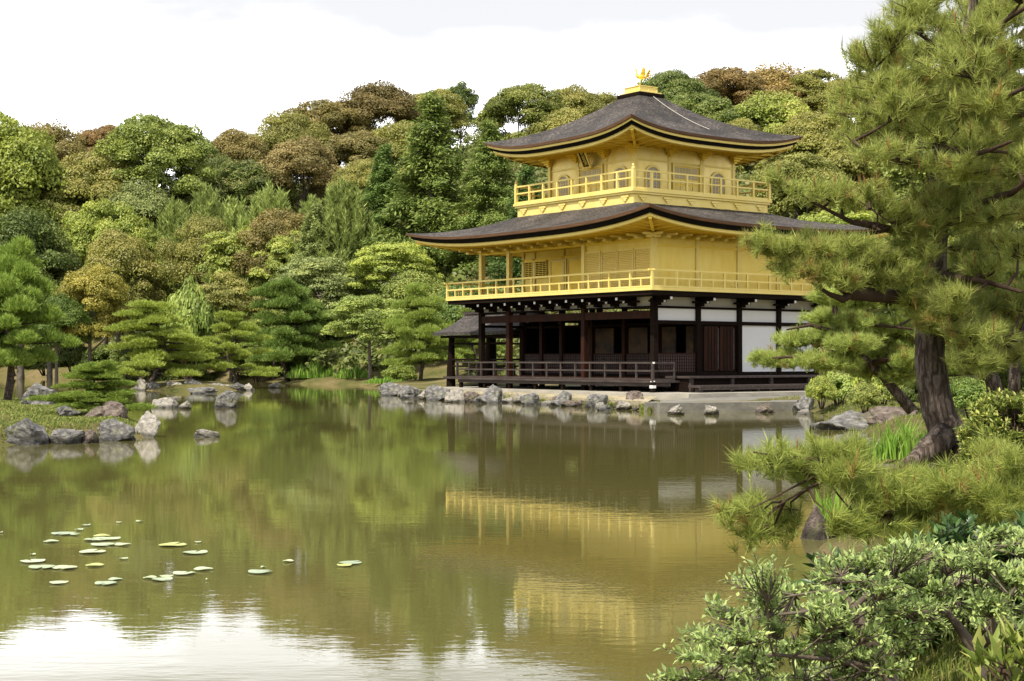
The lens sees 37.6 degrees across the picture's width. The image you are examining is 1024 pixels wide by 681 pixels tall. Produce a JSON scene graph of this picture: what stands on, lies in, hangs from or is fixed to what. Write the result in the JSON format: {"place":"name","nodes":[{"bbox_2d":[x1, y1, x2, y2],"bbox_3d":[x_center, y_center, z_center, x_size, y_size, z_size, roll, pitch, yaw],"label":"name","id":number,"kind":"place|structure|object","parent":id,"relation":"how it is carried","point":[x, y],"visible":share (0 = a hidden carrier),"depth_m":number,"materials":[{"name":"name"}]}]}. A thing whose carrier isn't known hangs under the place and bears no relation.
{"place":"outdoors","nodes":[
{"label":"outdoors","id":0,"kind":"place"},
{"bbox_2d":[0,376,883,680],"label":"water","id":1,"kind":"structure","parent":0,"point":[500,542],"depth_m":13.08,"materials":[{"name":"green liquid"}]},
{"bbox_2d":[0,156,1023,680],"bbox_3d":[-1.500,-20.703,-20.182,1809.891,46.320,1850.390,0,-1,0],"label":"ground","id":2,"kind":"structure","parent":0,"point":[434,372],"depth_m":74.28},
{"bbox_2d":[5,418,48,444],"bbox_3d":[-8.991,1.745,27.902,0.924,0.646,0.753,2,0,17],"label":"rock","id":3,"kind":"object","parent":2,"relation":"on","point":[26,431],"visible":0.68,"depth_m":27.60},
{"bbox_2d":[20,382,54,404],"bbox_3d":[-13.002,1.500,41.200,0.991,0.766,1.018,-1,-6,-1],"label":"rock","id":4,"kind":"object","parent":2,"relation":"on","point":[36,388],"visible":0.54,"depth_m":40.88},
{"bbox_2d":[0,205,79,378],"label":"broadleaf tree","id":5,"kind":"object","parent":2,"relation":"on","point":[35,228],"visible":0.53,"depth_m":114.95,"materials":[{"name":"green plant"}]},
{"bbox_2d":[0,233,81,399],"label":"garden pine","id":6,"kind":"object","parent":2,"relation":"on","point":[25,288],"visible":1,"depth_m":44.76,"materials":[{"name":"green plant"}]},
{"bbox_2d":[0,111,89,233],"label":"broadleaf tree","id":7,"kind":"object","parent":2,"relation":"on","point":[29,159],"visible":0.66,"depth_m":132.77,"materials":[{"name":"green plant"}]},
{"bbox_2d":[27,190,87,258],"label":"broadleaf tree","id":8,"kind":"object","parent":2,"relation":"on","point":[46,201],"visible":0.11,"depth_m":133.84,"materials":[{"name":"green plant"}]},
{"bbox_2d":[26,290,95,380],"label":"broadleaf tree","id":9,"kind":"object","parent":2,"relation":"on","point":[72,308],"visible":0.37,"depth_m":105.16,"materials":[{"name":"green plant"}]},
{"bbox_2d":[21,118,105,161],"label":"broadleaf tree","id":10,"kind":"object","parent":2,"relation":"on","point":[64,145],"visible":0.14,"depth_m":163.23,"materials":[{"name":"plant"}]},
{"bbox_2d":[49,429,84,443],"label":"rock","id":11,"kind":"object","parent":2,"relation":"on","point":[65,436],"visible":0.79,"depth_m":27.93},
{"bbox_2d":[35,241,102,378],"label":"broadleaf tree","id":12,"kind":"object","parent":2,"relation":"on","point":[76,264],"visible":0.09,"depth_m":117.79,"materials":[{"name":"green plant"}]},
{"bbox_2d":[52,343,87,372],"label":"clipped bush","id":13,"kind":"object","parent":2,"relation":"on","point":[70,356],"visible":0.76,"depth_m":120.85,"materials":[{"name":"green plant"}]},
{"bbox_2d":[36,150,144,233],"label":"broadleaf tree","id":14,"kind":"object","parent":2,"relation":"on","point":[87,177],"visible":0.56,"depth_m":135.41,"materials":[{"name":"green plant"}]},
{"bbox_2d":[24,360,157,411],"bbox_3d":[-9.498,1.159,33.782,2.976,1.490,2.615,-1,-1,42],"label":"garden pine","id":15,"kind":"object","parent":2,"relation":"on","point":[101,372],"visible":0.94,"depth_m":33.57,"materials":[{"name":"green plant"}]},
{"bbox_2d":[52,263,130,380],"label":"broadleaf tree","id":16,"kind":"object","parent":2,"relation":"on","point":[87,283],"visible":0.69,"depth_m":106.39,"materials":[{"name":"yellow plant"}]},
{"bbox_2d":[78,343,122,365],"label":"round bush","id":17,"kind":"object","parent":2,"relation":"on","point":[99,353],"visible":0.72,"depth_m":115.82,"materials":[{"name":"green plant"}]},
{"bbox_2d":[58,198,150,344],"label":"broadleaf tree","id":18,"kind":"object","parent":2,"relation":"on","point":[94,223],"visible":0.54,"depth_m":130.54,"materials":[{"name":"green plant"}]},
{"bbox_2d":[74,124,140,158],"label":"broadleaf tree","id":19,"kind":"object","parent":2,"relation":"on","point":[92,136],"visible":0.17,"depth_m":175.61,"materials":[{"name":"plant"}]},
{"bbox_2d":[97,418,135,440],"bbox_3d":[-7.660,1.754,29.096,0.754,0.509,0.423,2,-4,-10],"label":"rock","id":20,"kind":"object","parent":2,"relation":"on","point":[113,429],"visible":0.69,"depth_m":28.98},
{"bbox_2d":[80,228,169,348],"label":"broadleaf tree","id":21,"kind":"object","parent":2,"relation":"on","point":[124,258],"visible":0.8,"depth_m":122.45,"materials":[{"name":"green plant"}]},
{"bbox_2d":[101,177,190,228],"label":"broadleaf tree","id":22,"kind":"object","parent":2,"relation":"on","point":[148,199],"visible":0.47,"depth_m":134.05,"materials":[{"name":"green plant"}]},
{"bbox_2d":[135,411,160,437],"bbox_3d":[-7.425,1.735,30.497,0.704,0.621,0.472,0,-1,27],"label":"rock","id":23,"kind":"object","parent":2,"relation":"on","point":[148,424],"visible":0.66,"depth_m":30.39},
{"bbox_2d":[92,111,223,216],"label":"broadleaf tree","id":24,"kind":"object","parent":2,"relation":"on","point":[183,152],"visible":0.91,"depth_m":136.86,"materials":[{"name":"green plant"}]},
{"bbox_2d":[127,192,189,332],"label":"young pine","id":25,"kind":"object","parent":2,"relation":"on","point":[167,218],"visible":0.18,"depth_m":132.21,"materials":[{"name":"green plant"}]},
{"bbox_2d":[103,299,217,382],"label":"garden pine","id":26,"kind":"object","parent":2,"relation":"on","point":[156,359],"visible":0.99,"depth_m":75.33,"materials":[{"name":"green plant"}]},
{"bbox_2d":[117,331,216,380],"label":"broadleaf tree","id":27,"kind":"object","parent":2,"relation":"on","point":[166,377],"visible":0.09,"depth_m":111.03,"materials":[{"name":"green plant"}]},
{"bbox_2d":[159,274,220,379],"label":"weeping willow","id":28,"kind":"object","parent":2,"relation":"on","point":[196,309],"visible":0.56,"depth_m":103.11,"materials":[{"name":"green plant"}]},
{"bbox_2d":[155,182,229,312],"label":"young pine","id":29,"kind":"object","parent":2,"relation":"on","point":[205,203],"visible":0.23,"depth_m":128.45,"materials":[{"name":"green plant"}]},
{"bbox_2d":[152,212,233,289],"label":"broadleaf tree","id":30,"kind":"object","parent":2,"relation":"on","point":[191,248],"visible":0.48,"depth_m":122.50,"materials":[{"name":"green plant"}]},
{"bbox_2d":[186,194,252,320],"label":"young pine","id":31,"kind":"object","parent":2,"relation":"on","point":[232,210],"visible":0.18,"depth_m":125.45,"materials":[{"name":"green plant"}]},
{"bbox_2d":[197,270,266,380],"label":"maple tree","id":32,"kind":"object","parent":2,"relation":"on","point":[229,292],"visible":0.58,"depth_m":104.94,"materials":[{"name":"green plant"}]},
{"bbox_2d":[193,225,275,285],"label":"maple tree","id":33,"kind":"object","parent":2,"relation":"on","point":[216,255],"visible":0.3,"depth_m":117.23,"materials":[{"name":"green plant"}]},
{"bbox_2d":[191,310,284,382],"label":"garden pine","id":34,"kind":"object","parent":2,"relation":"on","point":[233,352],"visible":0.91,"depth_m":79.80,"materials":[{"name":"green plant"}]},
{"bbox_2d":[208,127,269,162],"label":"broadleaf tree","id":35,"kind":"object","parent":2,"relation":"on","point":[237,145],"visible":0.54,"depth_m":162.55,"materials":[{"name":"brown plant"}]},
{"bbox_2d":[200,179,295,349],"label":"young pine","id":36,"kind":"object","parent":2,"relation":"on","point":[263,201],"visible":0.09,"depth_m":119.31,"materials":[{"name":"green plant"}]},
{"bbox_2d":[205,158,299,213],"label":"broadleaf tree","id":37,"kind":"object","parent":2,"relation":"on","point":[245,171],"visible":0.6,"depth_m":145.88,"materials":[{"name":"green plant"}]},
{"bbox_2d":[231,207,307,276],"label":"broadleaf tree","id":38,"kind":"object","parent":2,"relation":"on","point":[274,223],"visible":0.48,"depth_m":115.85,"materials":[{"name":"brown plant"}]},
{"bbox_2d":[249,229,300,288],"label":"maple tree","id":39,"kind":"object","parent":2,"relation":"on","point":[277,247],"visible":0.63,"depth_m":114.08,"materials":[{"name":"green plant"}]},
{"bbox_2d":[238,107,330,150],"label":"broadleaf tree","id":40,"kind":"object","parent":2,"relation":"on","point":[283,127],"visible":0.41,"depth_m":169.87,"materials":[{"name":"green plant"}]},
{"bbox_2d":[238,277,344,381],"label":"garden pine","id":41,"kind":"object","parent":2,"relation":"on","point":[287,294],"visible":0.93,"depth_m":97.01,"materials":[{"name":"green plant"}]},
{"bbox_2d":[254,135,341,209],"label":"broadleaf tree","id":42,"kind":"object","parent":2,"relation":"on","point":[301,160],"visible":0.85,"depth_m":147.69,"materials":[{"name":"brown plant"}]},
{"bbox_2d":[270,200,342,327],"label":"cypress tree","id":43,"kind":"object","parent":2,"relation":"on","point":[307,236],"visible":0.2,"depth_m":111.63,"materials":[{"name":"green plant"}]},
{"bbox_2d":[286,358,334,377],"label":"iris clump","id":44,"kind":"object","parent":2,"relation":"on","point":[312,371],"visible":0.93,"depth_m":96.34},
{"bbox_2d":[271,311,358,375],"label":"broadleaf tree","id":45,"kind":"object","parent":2,"relation":"on","point":[323,338],"visible":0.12,"depth_m":105.31,"materials":[{"name":"green plant"}]},
{"bbox_2d":[266,255,380,335],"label":"maple tree","id":46,"kind":"object","parent":2,"relation":"on","point":[324,274],"visible":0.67,"depth_m":103.93,"materials":[{"name":"green plant"}]},
{"bbox_2d":[282,98,371,138],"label":"broadleaf tree","id":47,"kind":"object","parent":2,"relation":"on","point":[331,114],"visible":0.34,"depth_m":176.16,"materials":[{"name":"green plant"}]},
{"bbox_2d":[270,175,391,314],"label":"young pine","id":48,"kind":"object","parent":2,"relation":"on","point":[344,219],"visible":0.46,"depth_m":111.87,"materials":[{"name":"green plant"}]},
{"bbox_2d":[301,130,396,191],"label":"broadleaf tree","id":49,"kind":"object","parent":2,"relation":"on","point":[341,145],"visible":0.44,"depth_m":155.54,"materials":[{"name":"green plant"}]},
{"bbox_2d":[319,294,408,379],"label":"maple tree","id":50,"kind":"object","parent":2,"relation":"on","point":[364,312],"visible":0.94,"depth_m":90.56,"materials":[{"name":"green plant"}]},
{"bbox_2d":[328,158,403,211],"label":"broadleaf tree","id":51,"kind":"object","parent":2,"relation":"on","point":[356,171],"visible":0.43,"depth_m":138.56,"materials":[{"name":"green plant"}]},
{"bbox_2d":[348,140,417,283],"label":"cypress tree","id":52,"kind":"object","parent":2,"relation":"on","point":[382,173],"visible":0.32,"depth_m":115.54,"materials":[{"name":"green plant"}]},
{"bbox_2d":[342,119,423,173],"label":"broadleaf tree","id":53,"kind":"object","parent":2,"relation":"on","point":[394,135],"visible":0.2,"depth_m":157.31,"materials":[{"name":"green plant"}]},
{"bbox_2d":[331,79,436,135],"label":"broadleaf tree","id":54,"kind":"object","parent":2,"relation":"on","point":[375,104],"visible":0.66,"depth_m":178.99,"materials":[{"name":"brown plant"}]},
{"bbox_2d":[345,241,444,294],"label":"maple tree","id":55,"kind":"object","parent":2,"relation":"on","point":[409,256],"visible":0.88,"depth_m":103.37,"materials":[{"name":"green plant"}]},
{"bbox_2d":[380,364,417,379],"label":"clipped bush","id":56,"kind":"object","parent":2,"relation":"on","point":[399,372],"visible":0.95,"depth_m":85.48,"materials":[{"name":"green plant"}]},
{"bbox_2d":[375,269,451,331],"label":"broadleaf tree","id":57,"kind":"object","parent":2,"relation":"on","point":[393,289],"visible":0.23,"depth_m":96.90,"materials":[{"name":"green plant"}]},
{"bbox_2d":[376,282,465,380],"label":"garden pine","id":58,"kind":"object","parent":2,"relation":"on","point":[424,326],"visible":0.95,"depth_m":81.35,"materials":[{"name":"green plant"}]},
{"bbox_2d":[358,90,484,296],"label":"cypress tree","id":59,"kind":"object","parent":2,"relation":"on","point":[433,160],"visible":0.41,"depth_m":111.11,"materials":[{"name":"green plant"}]},
{"bbox_2d":[391,88,471,145],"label":"broadleaf tree","id":60,"kind":"object","parent":2,"relation":"on","point":[459,120],"visible":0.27,"depth_m":188.07,"materials":[{"name":"green plant"}]},
{"bbox_2d":[447,80,479,144],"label":"tree","id":61,"kind":"object","parent":2,"relation":"on","point":[466,94],"visible":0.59,"depth_m":259.10,"materials":[{"name":"green plant"}]},
{"bbox_2d":[415,280,513,347],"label":"broadleaf tree","id":62,"kind":"object","parent":2,"relation":"on","point":[450,312],"visible":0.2,"depth_m":90.14,"materials":[{"name":"green plant"}]},
{"bbox_2d":[426,308,516,367],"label":"garden pine","id":63,"kind":"object","parent":2,"relation":"on","point":[465,349],"visible":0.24,"depth_m":83.45,"materials":[{"name":"green plant"}]},
{"bbox_2d":[440,117,520,278],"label":"cypress tree","id":64,"kind":"object","parent":2,"relation":"on","point":[486,189],"visible":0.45,"depth_m":107.37,"materials":[{"name":"green plant"}]},
{"bbox_2d":[473,384,502,402],"bbox_3d":[-0.849,1.976,53.640,1.027,0.878,0.838,3,-3,-6],"label":"rock","id":65,"kind":"object","parent":2,"relation":"on","point":[492,393],"visible":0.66,"depth_m":53.51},
{"bbox_2d":[433,309,558,386],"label":"fishing pavilion","id":66,"kind":"structure","parent":2,"relation":"on","point":[465,325],"depth_m":66.00,"materials":[{"name":"brown wood"}]},
{"bbox_2d":[0,389,1023,680],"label":"grass","id":67,"kind":"structure","parent":2,"relation":"on","point":[14,411],"depth_m":28.70,"materials":[{"name":"plant"}]},
{"bbox_2d":[485,163,541,290],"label":"cypress tree","id":68,"kind":"object","parent":2,"relation":"on","point":[525,175],"visible":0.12,"depth_m":99.56,"materials":[{"name":"green plant"}]},
{"bbox_2d":[464,82,564,146],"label":"broadleaf tree","id":69,"kind":"object","parent":2,"relation":"on","point":[534,103],"visible":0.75,"depth_m":155.74,"materials":[{"name":"green plant"}]},
{"bbox_2d":[52,129,1023,375],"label":"undergrowth","id":70,"kind":"object","parent":2,"relation":"on","point":[348,354],"visible":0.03,"depth_m":101.40,"materials":[{"name":"green plant"}]},
{"bbox_2d":[513,107,584,164],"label":"broadleaf tree","id":71,"kind":"object","parent":2,"relation":"on","point":[552,120],"visible":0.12,"depth_m":148.67,"materials":[{"name":"green plant"}]},
{"bbox_2d":[450,390,655,407],"bbox_3d":[1.107,2.346,54.624,3.271,0.800,18.800,0,-1,-28],"label":"stone ledge","id":72,"kind":"object","parent":2,"relation":"on","point":[616,398],"visible":0.25,"depth_m":51.52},
{"bbox_2d":[522,83,605,132],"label":"broadleaf tree","id":73,"kind":"object","parent":2,"relation":"on","point":[579,98],"visible":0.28,"depth_m":187.00,"materials":[{"name":"green plant"}]},
{"bbox_2d":[444,385,839,399],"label":"terrace","id":74,"kind":"structure","parent":2,"relation":"on","point":[665,393],"depth_m":53.77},
{"bbox_2d":[406,66,887,392],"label":"golden pavilion","id":75,"kind":"structure","parent":74,"relation":"on","point":[643,205],"depth_m":56.55,"materials":[{"name":"gold wood"}]},
{"bbox_2d":[634,68,720,110],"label":"broadleaf tree","id":76,"kind":"object","parent":2,"relation":"on","point":[671,83],"visible":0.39,"depth_m":162.85,"materials":[{"name":"green plant"}]},
{"bbox_2d":[670,92,745,122],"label":"broadleaf tree","id":77,"kind":"object","parent":2,"relation":"on","point":[718,109],"visible":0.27,"depth_m":147.95,"materials":[{"name":"green plant"}]},
{"bbox_2d":[644,395,802,411],"bbox_3d":[8.682,2.364,50.735,4.421,0.870,15.079,0,-1,27],"label":"paved landing","id":78,"kind":"object","parent":2,"relation":"on","point":[728,403],"visible":0.32,"depth_m":45.43,"materials":[{"name":"stone"}]},
{"bbox_2d":[693,66,765,123],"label":"broadleaf tree","id":79,"kind":"object","parent":2,"relation":"on","point":[721,81],"visible":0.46,"depth_m":169.54,"materials":[{"name":"brown plant"}]},
{"bbox_2d":[727,117,767,175],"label":"broadleaf tree","id":80,"kind":"object","parent":2,"relation":"on","point":[745,122],"visible":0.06,"depth_m":132.82,"materials":[{"name":"green plant"}]},
{"bbox_2d":[724,90,811,132],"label":"broadleaf tree","id":81,"kind":"object","parent":2,"relation":"on","point":[773,113],"visible":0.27,"depth_m":147.74,"materials":[{"name":"green plant"}]},
{"bbox_2d":[733,62,818,127],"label":"broadleaf tree","id":82,"kind":"object","parent":2,"relation":"on","point":[774,79],"visible":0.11,"depth_m":219.72,"materials":[{"name":"brown plant"}]},
{"bbox_2d":[748,151,859,217],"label":"broadleaf tree","id":83,"kind":"object","parent":2,"relation":"on","point":[797,166],"visible":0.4,"depth_m":106.15,"materials":[{"name":"green plant"}]},
{"bbox_2d":[753,109,858,173],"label":"broadleaf tree","id":84,"kind":"object","parent":2,"relation":"on","point":[812,128],"visible":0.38,"depth_m":128.18,"materials":[{"name":"green plant"}]},
{"bbox_2d":[779,68,849,116],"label":"broadleaf tree","id":85,"kind":"object","parent":2,"relation":"on","point":[809,79],"visible":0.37,"depth_m":217.28,"materials":[{"name":"green plant"}]},
{"bbox_2d":[800,504,838,539],"bbox_3d":[2.680,1.688,13.273,0.394,0.518,0.284,0,-1,36],"label":"rock","id":86,"kind":"object","parent":2,"relation":"on","point":[814,530],"visible":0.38,"depth_m":13.16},
{"bbox_2d":[804,375,840,408],"bbox_3d":[8.829,1.467,42.935,1.025,1.002,1.067,0,-1,-22],"label":"clipped bush","id":87,"kind":"object","parent":2,"relation":"on","point":[819,387],"visible":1,"depth_m":42.79,"materials":[{"name":"green plant"}]},
{"bbox_2d":[813,370,853,405],"bbox_3d":[9.530,1.385,44.013,1.646,1.157,1.611,0,-1,-20],"label":"round bush","id":88,"kind":"object","parent":2,"relation":"on","point":[842,381],"visible":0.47,"depth_m":43.58,"materials":[{"name":"green plant"}]},
{"bbox_2d":[646,521,1023,680],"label":"silvery shrub","id":89,"kind":"object","parent":2,"relation":"on","point":[767,601],"visible":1,"depth_m":6.22,"materials":[{"name":"green plant"}]},
{"bbox_2d":[810,409,868,430],"bbox_3d":[7.431,1.824,33.712,1.394,0.611,1.312,4,-6,-3],"label":"rock","id":90,"kind":"object","parent":2,"relation":"on","point":[850,418],"visible":0.56,"depth_m":33.47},
{"bbox_2d":[810,72,872,123],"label":"broadleaf tree","id":91,"kind":"object","parent":2,"relation":"on","point":[824,100],"visible":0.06,"depth_m":213.64,"materials":[{"name":"green plant"}]},
{"bbox_2d":[797,202,899,308],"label":"maple tree","id":92,"kind":"object","parent":2,"relation":"on","point":[824,216],"visible":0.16,"depth_m":82.79,"materials":[{"name":"green plant"}]},
{"bbox_2d":[744,277,967,414],"bbox_3d":[5.493,-0.032,23.794,3.739,2.424,2.351,0,-1,0],"label":"pine tree","id":93,"kind":"object","parent":2,"relation":"on","point":[849,353],"visible":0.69,"depth_m":23.59,"materials":[{"name":"green plant"}]},
{"bbox_2d":[703,419,1023,559],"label":"pine","id":94,"kind":"object","parent":2,"relation":"on","point":[919,493],"visible":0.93,"depth_m":9.63,"materials":[{"name":"green plant"}]},
{"bbox_2d":[846,381,882,412],"bbox_3d":[8.928,1.449,37.934,0.943,0.885,0.906,0,-1,35],"label":"clipped bush","id":95,"kind":"object","parent":2,"relation":"on","point":[862,394],"visible":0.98,"depth_m":37.85,"materials":[{"name":"green plant"}]},
{"bbox_2d":[809,122,929,199],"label":"broadleaf tree","id":96,"kind":"object","parent":2,"relation":"on","point":[834,151],"visible":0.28,"depth_m":115.99,"materials":[{"name":"green plant"}]},
{"bbox_2d":[735,0,1023,474],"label":"pine tree","id":97,"kind":"object","parent":2,"relation":"on","point":[972,70],"visible":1,"depth_m":14.63,"materials":[{"name":"green plant"}]},
{"bbox_2d":[862,406,917,425],"bbox_3d":[8.552,1.773,33.464,1.275,0.614,1.113,5,-2,-16],"label":"rock","id":98,"kind":"object","parent":2,"relation":"on","point":[874,415],"visible":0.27,"depth_m":33.20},
{"bbox_2d":[874,410,926,459],"bbox_3d":[5.726,1.348,22.021,0.848,0.754,0.758,0,-1,0],"label":"iris clump","id":99,"kind":"object","parent":2,"relation":"on","point":[901,445],"visible":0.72,"depth_m":21.85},
{"bbox_2d":[791,506,1023,658],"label":"dark shrub","id":100,"kind":"object","parent":2,"relation":"on","point":[960,532],"visible":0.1,"depth_m":7.38,"materials":[{"name":"green plant"}]},
{"bbox_2d":[860,131,1005,219],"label":"broadleaf tree","id":101,"kind":"object","parent":2,"relation":"on","point":[898,176],"visible":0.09,"depth_m":108.08,"materials":[{"name":"green plant"}]},
{"bbox_2d":[949,377,986,418],"bbox_3d":[9.171,1.157,30.050,1.144,0.874,1.191,0,-1,-35],"label":"clipped bush","id":102,"kind":"object","parent":2,"relation":"on","point":[965,392],"visible":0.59,"depth_m":29.71,"materials":[{"name":"green plant"}]},
{"bbox_2d":[950,387,1023,473],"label":"azalea bush","id":103,"kind":"object","parent":2,"relation":"on","point":[1001,411],"visible":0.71,"depth_m":14.25,"materials":[{"name":"green plant"}]},
{"bbox_2d":[958,609,1023,680],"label":"broad leaf plant","id":104,"kind":"object","parent":2,"relation":"on","point":[1010,649],"visible":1,"depth_m":5.10,"materials":[{"name":"green plant"}]},
{"bbox_2d":[974,251,1023,395],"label":"pine tree","id":105,"kind":"object","parent":2,"relation":"on","point":[1014,380],"visible":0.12,"depth_m":29.87,"materials":[{"name":"green plant"}]},
{"bbox_2d":[0,0,1023,186],"label":"sky","id":106,"kind":"structure","parent":0,"point":[214,66],"materials":[{"name":"white"}]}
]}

